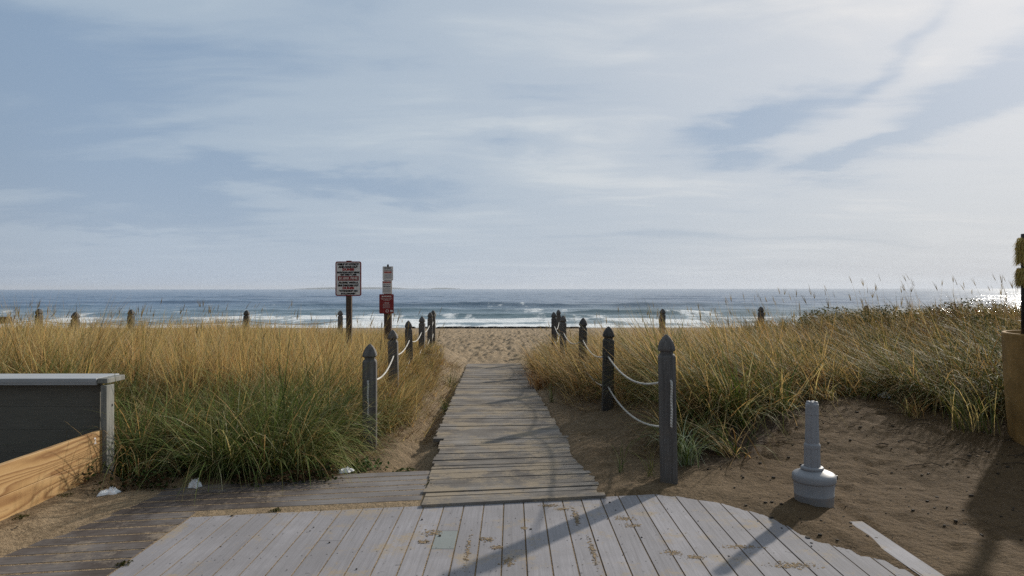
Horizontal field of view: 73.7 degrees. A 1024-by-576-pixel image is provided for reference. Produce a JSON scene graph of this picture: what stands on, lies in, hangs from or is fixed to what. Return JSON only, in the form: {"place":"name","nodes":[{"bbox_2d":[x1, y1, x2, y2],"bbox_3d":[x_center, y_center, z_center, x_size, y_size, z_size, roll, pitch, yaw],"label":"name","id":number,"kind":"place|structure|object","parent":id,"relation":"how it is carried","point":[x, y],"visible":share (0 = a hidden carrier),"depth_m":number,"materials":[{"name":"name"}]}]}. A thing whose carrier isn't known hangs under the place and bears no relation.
{"place":"outdoors","nodes":[
{"label":"outdoors","id":0,"kind":"place"},
{"bbox_2d":[0,288,1020,327],"bbox_3d":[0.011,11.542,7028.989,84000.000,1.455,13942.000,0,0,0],"label":"sea","id":1,"kind":"structure","parent":0,"point":[499,307],"depth_m":140.65,"materials":[{"name":"liquid"}]},
{"bbox_2d":[303,287,455,288],"bbox_3d":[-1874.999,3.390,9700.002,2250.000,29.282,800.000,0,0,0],"label":"island hills","id":2,"kind":"structure","parent":1,"relation":"on","point":[373,288],"depth_m":9401.14,"materials":[{"name":"grey stone"}]},
{"bbox_2d":[0,319,1023,575],"bbox_3d":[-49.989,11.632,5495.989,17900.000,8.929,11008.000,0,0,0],"label":"sand ground","id":3,"kind":"structure","parent":0,"point":[898,489],"depth_m":5.62,"materials":[{"name":"beige sand"}]},
{"bbox_2d":[0,317,11,322],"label":"driftwood timber","id":4,"kind":"object","parent":3,"relation":"on","point":[6,319],"visible":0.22,"depth_m":17.69,"materials":[{"name":"brown wood"}]},
{"bbox_2d":[11,514,31,519],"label":"moss","id":5,"kind":"object","parent":3,"relation":"on","point":[21,516],"visible":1,"depth_m":4.65,"materials":[{"name":"green plant"}]},
{"bbox_2d":[35,309,42,326],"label":"beach post","id":6,"kind":"object","parent":3,"relation":"on","point":[39,310],"visible":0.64,"depth_m":17.57,"materials":[{"name":"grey wood"}]},
{"bbox_2d":[3,320,336,324],"bbox_3d":[-10.268,0.924,18.296,10.976,0.212,0.454,0,0,-14],"label":"fence rope","id":7,"kind":"object","parent":6,"relation":"attached to","point":[197,324],"visible":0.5,"depth_m":18.71,"materials":[{"name":"brown fabric"}]},
{"bbox_2d":[0,430,101,520],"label":"pine barrier","id":8,"kind":"object","parent":3,"relation":"on","point":[29,480],"visible":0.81,"depth_m":5.01,"materials":[{"name":"brown wood"}]},
{"bbox_2d":[0,374,124,474],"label":"wall","id":9,"kind":"structure","parent":3,"relation":"on","point":[31,405],"depth_m":5.81,"materials":[{"name":"black plastic"}]},
{"bbox_2d":[70,312,79,332],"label":"beach post","id":10,"kind":"object","parent":3,"relation":"on","point":[74,314],"visible":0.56,"depth_m":14.94,"materials":[{"name":"grey wood"}]},
{"bbox_2d":[127,309,134,331],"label":"beach post","id":11,"kind":"object","parent":3,"relation":"on","point":[132,316],"visible":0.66,"depth_m":18.45,"materials":[{"name":"grey wood"}]},
{"bbox_2d":[0,471,430,575],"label":"side deck","id":12,"kind":"structure","parent":3,"relation":"on","point":[274,489],"depth_m":4.95,"materials":[{"name":"grey wood"}]},
{"bbox_2d":[96,486,120,496],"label":"paper litter","id":13,"kind":"object","parent":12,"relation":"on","point":[111,491],"visible":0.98,"depth_m":5.31,"materials":[{"name":"white paper"}]},
{"bbox_2d":[188,478,201,488],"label":"paper litter","id":14,"kind":"object","parent":12,"relation":"on","point":[193,483],"visible":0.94,"depth_m":5.49,"materials":[{"name":"white paper"}]},
{"bbox_2d":[82,460,375,495],"bbox_3d":[-2.331,1.561,5.883,2.270,0.287,0.993,0,0,-10],"label":"ground cover","id":15,"kind":"object","parent":3,"relation":"on","point":[294,474],"visible":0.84,"depth_m":5.61,"materials":[{"name":"green plant"}]},
{"bbox_2d":[243,310,249,328],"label":"beach post","id":16,"kind":"object","parent":3,"relation":"on","point":[246,313],"visible":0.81,"depth_m":18.74,"materials":[{"name":"grey wood"}]},
{"bbox_2d":[0,294,659,503],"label":"dune grass","id":17,"kind":"structure","parent":3,"relation":"on","point":[278,401],"depth_m":7.97,"materials":[{"name":"plant"}]},
{"bbox_2d":[338,310,342,335],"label":"beach post","id":18,"kind":"object","parent":3,"relation":"on","point":[340,317],"visible":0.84,"depth_m":19.33,"materials":[{"name":"grey wood"}]},
{"bbox_2d":[335,466,353,473],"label":"paper litter","id":19,"kind":"object","parent":3,"relation":"on","point":[343,470],"visible":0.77,"depth_m":5.93,"materials":[{"name":"white paper"}]},
{"bbox_2d":[335,261,360,346],"bbox_3d":[-2.910,0.615,12.190,0.462,2.206,0.112,0,0,0],"label":"dune sign","id":20,"kind":"object","parent":3,"relation":"on","point":[348,279],"visible":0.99,"depth_m":12.14,"materials":[{"name":"white metal"}]},
{"bbox_2d":[344,456,389,472],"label":"weed","id":21,"kind":"object","parent":3,"relation":"on","point":[367,466],"visible":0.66,"depth_m":6.29,"materials":[{"name":"green plant"}]},
{"bbox_2d":[362,344,376,450],"bbox_3d":[-1.478,1.263,7.097,0.143,1.366,0.143,0,0,-7],"label":"fence post","id":22,"kind":"object","parent":3,"relation":"on","point":[369,352],"visible":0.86,"depth_m":7.03,"materials":[{"name":"grey wood"}]},
{"bbox_2d":[367,325,429,416],"bbox_3d":[-2.044,1.280,14.679,0.094,0.660,15.379,0,0,-4],"label":"rope","id":23,"kind":"object","parent":22,"relation":"attached to","point":[385,372],"visible":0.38,"depth_m":8.43,"materials":[{"name":"white fabric"}]},
{"bbox_2d":[379,264,393,345],"bbox_3d":[-2.646,0.638,14.484,0.305,2.276,0.180,0,0,0],"label":"notice sign","id":24,"kind":"object","parent":3,"relation":"on","point":[386,301],"visible":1,"depth_m":14.40,"materials":[{"name":"red"}]},
{"bbox_2d":[388,330,398,389],"bbox_3d":[-1.760,1.212,10.146,0.143,1.183,0.143,-1,0,-2],"label":"fence post","id":25,"kind":"object","parent":3,"relation":"on","point":[392,335],"visible":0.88,"depth_m":10.08,"materials":[{"name":"grey wood"}]},
{"bbox_2d":[392,467,416,471],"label":"weed","id":26,"kind":"object","parent":3,"relation":"on","point":[407,469],"visible":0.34,"depth_m":6.45,"materials":[{"name":"green plant"}]},
{"bbox_2d":[405,321,412,362],"bbox_3d":[-1.988,1.235,13.199,0.143,1.212,0.143,-2,0,-10],"label":"fence post","id":27,"kind":"object","parent":3,"relation":"on","point":[409,347],"visible":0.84,"depth_m":13.13,"materials":[{"name":"grey wood"}]},
{"bbox_2d":[378,375,451,423],"bbox_3d":[-1.204,1.299,8.401,1.155,0.673,1.452,0,0,22],"label":"grass tuft","id":28,"kind":"object","parent":3,"relation":"on","point":[403,395],"visible":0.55,"depth_m":8.32,"materials":[{"name":"beige plant"}]},
{"bbox_2d":[418,316,424,353],"bbox_3d":[-2.144,1.256,16.246,0.143,1.170,0.143,1,0,2],"label":"fence post","id":29,"kind":"object","parent":3,"relation":"on","point":[422,327],"visible":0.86,"depth_m":16.18,"materials":[{"name":"grey wood"}]},
{"bbox_2d":[427,312,432,345],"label":"fence post","id":30,"kind":"object","parent":3,"relation":"on","point":[430,323],"visible":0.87,"depth_m":19.23,"materials":[{"name":"grey wood"}]},
{"bbox_2d":[431,310,435,344],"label":"fence post","id":31,"kind":"object","parent":3,"relation":"on","point":[433,327],"visible":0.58,"depth_m":22.27,"materials":[{"name":"grey wood"}]},
{"bbox_2d":[437,393,452,412],"bbox_3d":[-0.971,1.636,9.716,0.302,0.319,0.558,0,0,0],"label":"grass sprout","id":32,"kind":"object","parent":3,"relation":"on","point":[444,407],"depth_m":9.78,"materials":[{"name":"plant"}]},
{"bbox_2d":[442,365,456,386],"bbox_3d":[-1.225,1.722,13.361,0.686,0.462,0.682,0,0,-45],"label":"grass sprout","id":33,"kind":"object","parent":3,"relation":"on","point":[450,379],"depth_m":13.39,"materials":[{"name":"brown plant"}]},
{"bbox_2d":[412,326,578,328],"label":"seaweed","id":34,"kind":"object","parent":3,"relation":"on","point":[474,327],"visible":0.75,"depth_m":59.87,"materials":[{"name":"black plant"}]},
{"bbox_2d":[421,364,605,507],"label":"boardwalk","id":35,"kind":"structure","parent":3,"relation":"on","point":[500,438],"depth_m":6.66,"materials":[{"name":"grey wood"}]},
{"bbox_2d":[109,494,943,575],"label":"deck","id":36,"kind":"structure","parent":3,"relation":"on","point":[439,562],"depth_m":4.27,"materials":[{"name":"grey wood"}]},
{"bbox_2d":[115,560,133,565],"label":"moss","id":37,"kind":"object","parent":36,"relation":"on","point":[124,562],"visible":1,"depth_m":3.97,"materials":[{"name":"green plant"}]},
{"bbox_2d":[418,503,824,575],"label":"loose sand","id":38,"kind":"structure","parent":36,"relation":"on","point":[592,547],"depth_m":4.22,"materials":[{"name":"beige sand"}]},
{"bbox_2d":[517,364,555,390],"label":"grass tuft","id":39,"kind":"object","parent":3,"relation":"on","point":[538,385],"visible":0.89,"depth_m":12.14,"materials":[{"name":"brown plant"}]},
{"bbox_2d":[545,382,555,402],"bbox_3d":[0.606,1.506,10.171,0.443,0.425,0.269,0,0,39],"label":"grass sprout","id":40,"kind":"object","parent":3,"relation":"on","point":[551,395],"depth_m":10.23,"materials":[{"name":"plant"}]},
{"bbox_2d":[551,312,556,346],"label":"fence post","id":41,"kind":"object","parent":3,"relation":"on","point":[553,324],"visible":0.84,"depth_m":17.93,"materials":[{"name":"grey wood"}]},
{"bbox_2d":[556,310,560,340],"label":"fence post","id":42,"kind":"object","parent":3,"relation":"on","point":[558,315],"visible":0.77,"depth_m":20.92,"materials":[{"name":"grey wood"}]},
{"bbox_2d":[560,316,566,359],"bbox_3d":[1.118,1.300,14.898,0.143,1.408,0.143,0,0,2],"label":"fence post","id":43,"kind":"object","parent":3,"relation":"on","point":[562,324],"visible":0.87,"depth_m":14.83,"materials":[{"name":"grey wood"}]},
{"bbox_2d":[578,318,586,370],"bbox_3d":[1.223,1.205,11.794,0.143,1.385,0.143,1,1,9],"label":"fence post","id":44,"kind":"object","parent":3,"relation":"on","point":[582,327],"visible":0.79,"depth_m":11.72,"materials":[{"name":"grey wood"}]},
{"bbox_2d":[602,326,613,410],"bbox_3d":[1.222,1.151,8.700,0.143,1.324,0.143,1,0,3],"label":"fence post","id":45,"kind":"object","parent":3,"relation":"on","point":[608,336],"visible":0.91,"depth_m":8.63,"materials":[{"name":"grey wood"}]},
{"bbox_2d":[611,443,629,472],"bbox_3d":[0.909,1.422,5.806,0.158,0.311,0.346,0,0,39],"label":"grass sprout","id":46,"kind":"object","parent":3,"relation":"on","point":[619,467],"depth_m":5.81,"materials":[{"name":"green plant"}]},
{"bbox_2d":[220,399,1023,569],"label":"debris","id":47,"kind":"object","parent":3,"relation":"on","point":[819,534],"visible":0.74,"depth_m":6.06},
{"bbox_2d":[625,445,658,476],"bbox_3d":[1.129,1.412,5.783,0.232,0.362,0.364,0,0,-18],"label":"grass sprout","id":48,"kind":"object","parent":3,"relation":"on","point":[649,470],"depth_m":5.74,"materials":[{"name":"green plant"}]},
{"bbox_2d":[659,309,665,333],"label":"beach post","id":49,"kind":"object","parent":3,"relation":"on","point":[662,312],"visible":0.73,"depth_m":18.94,"materials":[{"name":"grey wood"}]},
{"bbox_2d":[658,334,677,483],"bbox_3d":[1.280,1.116,5.605,0.143,1.472,0.143,-1,-1,12],"label":"fence post","id":50,"kind":"object","parent":3,"relation":"on","point":[667,432],"visible":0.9,"depth_m":5.54,"materials":[{"name":"grey wood"}]},
{"bbox_2d":[554,324,672,427],"bbox_3d":[1.221,1.152,13.257,0.321,0.804,15.491,0,0,1],"label":"rope","id":51,"kind":"object","parent":50,"relation":"attached to","point":[671,406],"visible":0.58,"depth_m":6.80,"materials":[{"name":"white fabric"}]},
{"bbox_2d":[632,408,724,468],"bbox_3d":[1.455,1.270,5.987,0.962,0.566,0.972,0,0,0],"label":"grass tuft","id":52,"kind":"object","parent":3,"relation":"on","point":[686,456],"visible":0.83,"depth_m":5.95,"materials":[{"name":"green plant"}]},
{"bbox_2d":[758,307,763,322],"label":"beach post","id":53,"kind":"object","parent":3,"relation":"on","point":[760,310],"visible":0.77,"depth_m":19.43,"materials":[{"name":"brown wood"}]},
{"bbox_2d":[510,274,1020,470],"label":"dune grass","id":54,"kind":"structure","parent":3,"relation":"on","point":[729,376],"depth_m":8.53,"materials":[{"name":"green plant"}]},
{"bbox_2d":[785,338,830,360],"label":"dune shrub","id":55,"kind":"object","parent":3,"relation":"on","point":[808,346],"visible":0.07,"depth_m":11.46,"materials":[{"name":"green plant"}]},
{"bbox_2d":[792,400,837,507],"bbox_3d":[2.238,1.225,5.059,0.304,0.777,0.304,0,0,35],"label":"cigarette bin","id":56,"kind":"object","parent":3,"relation":"on","point":[814,481],"visible":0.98,"depth_m":5.00,"materials":[{"name":"grey plastic"}]},
{"bbox_2d":[791,306,877,329],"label":"dune shrub","id":57,"kind":"object","parent":3,"relation":"on","point":[803,316],"visible":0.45,"depth_m":15.16,"materials":[{"name":"green plant"}]},
{"bbox_2d":[841,333,893,351],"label":"dune shrub","id":58,"kind":"object","parent":3,"relation":"on","point":[870,339],"visible":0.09,"depth_m":11.29,"materials":[{"name":"green plant"}]},
{"bbox_2d":[839,304,925,329],"bbox_3d":[7.871,0.610,14.186,1.701,0.534,1.730,0,0,11],"label":"dune shrub","id":59,"kind":"object","parent":3,"relation":"on","point":[885,309],"visible":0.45,"depth_m":14.12,"materials":[{"name":"green plant"}]},
{"bbox_2d":[891,391,941,418],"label":"grass tuft","id":60,"kind":"object","parent":3,"relation":"on","point":[909,412],"visible":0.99,"depth_m":7.15,"materials":[{"name":"green plant"}]},
{"bbox_2d":[874,319,958,343],"bbox_3d":[7.196,0.804,11.921,1.227,0.542,1.121,0,0,-25],"label":"dune shrub","id":61,"kind":"object","parent":3,"relation":"on","point":[920,329],"visible":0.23,"depth_m":11.87,"materials":[{"name":"green plant"}]},
{"bbox_2d":[917,303,996,330],"bbox_3d":[8.399,0.571,13.097,1.374,0.637,1.267,0,0,0],"label":"dune shrub","id":62,"kind":"object","parent":3,"relation":"on","point":[937,312],"visible":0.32,"depth_m":12.96,"materials":[{"name":"green plant"}]},
{"bbox_2d":[914,358,1012,433],"bbox_3d":[4.442,1.036,6.802,1.111,0.749,1.385,0,0,21],"label":"grass tuft","id":63,"kind":"object","parent":3,"relation":"on","point":[975,422],"visible":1,"depth_m":6.71,"materials":[{"name":"green plant"}]},
{"bbox_2d":[913,298,1020,320],"bbox_3d":[10.185,0.485,15.085,1.937,0.554,2.181,0,0,-40],"label":"dune shrub","id":64,"kind":"object","parent":3,"relation":"on","point":[968,306],"visible":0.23,"depth_m":14.97,"materials":[{"name":"green plant"}]},
{"bbox_2d":[949,314,1020,341],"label":"dune shrub","id":65,"kind":"object","parent":3,"relation":"on","point":[989,323],"visible":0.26,"depth_m":11.92,"materials":[{"name":"green plant"}]},
{"bbox_2d":[967,327,1010,352],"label":"dune shrub","id":66,"kind":"object","parent":3,"relation":"on","point":[993,339],"visible":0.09,"depth_m":10.45,"materials":[{"name":"green plant"}]},
{"bbox_2d":[1001,330,1023,445],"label":"planter","id":67,"kind":"object","parent":3,"relation":"on","point":[1012,341],"visible":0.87,"depth_m":6.42,"materials":[{"name":"wood"}]},
{"bbox_2d":[1012,234,1023,333],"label":"potted plant","id":68,"kind":"object","parent":67,"relation":"in","point":[1019,261],"visible":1,"depth_m":6.34,"materials":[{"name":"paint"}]},
{"bbox_2d":[0,0,1023,289],"label":"sky","id":69,"kind":"structure","parent":0,"point":[145,144],"materials":[{"name":"blue"}]}
]}

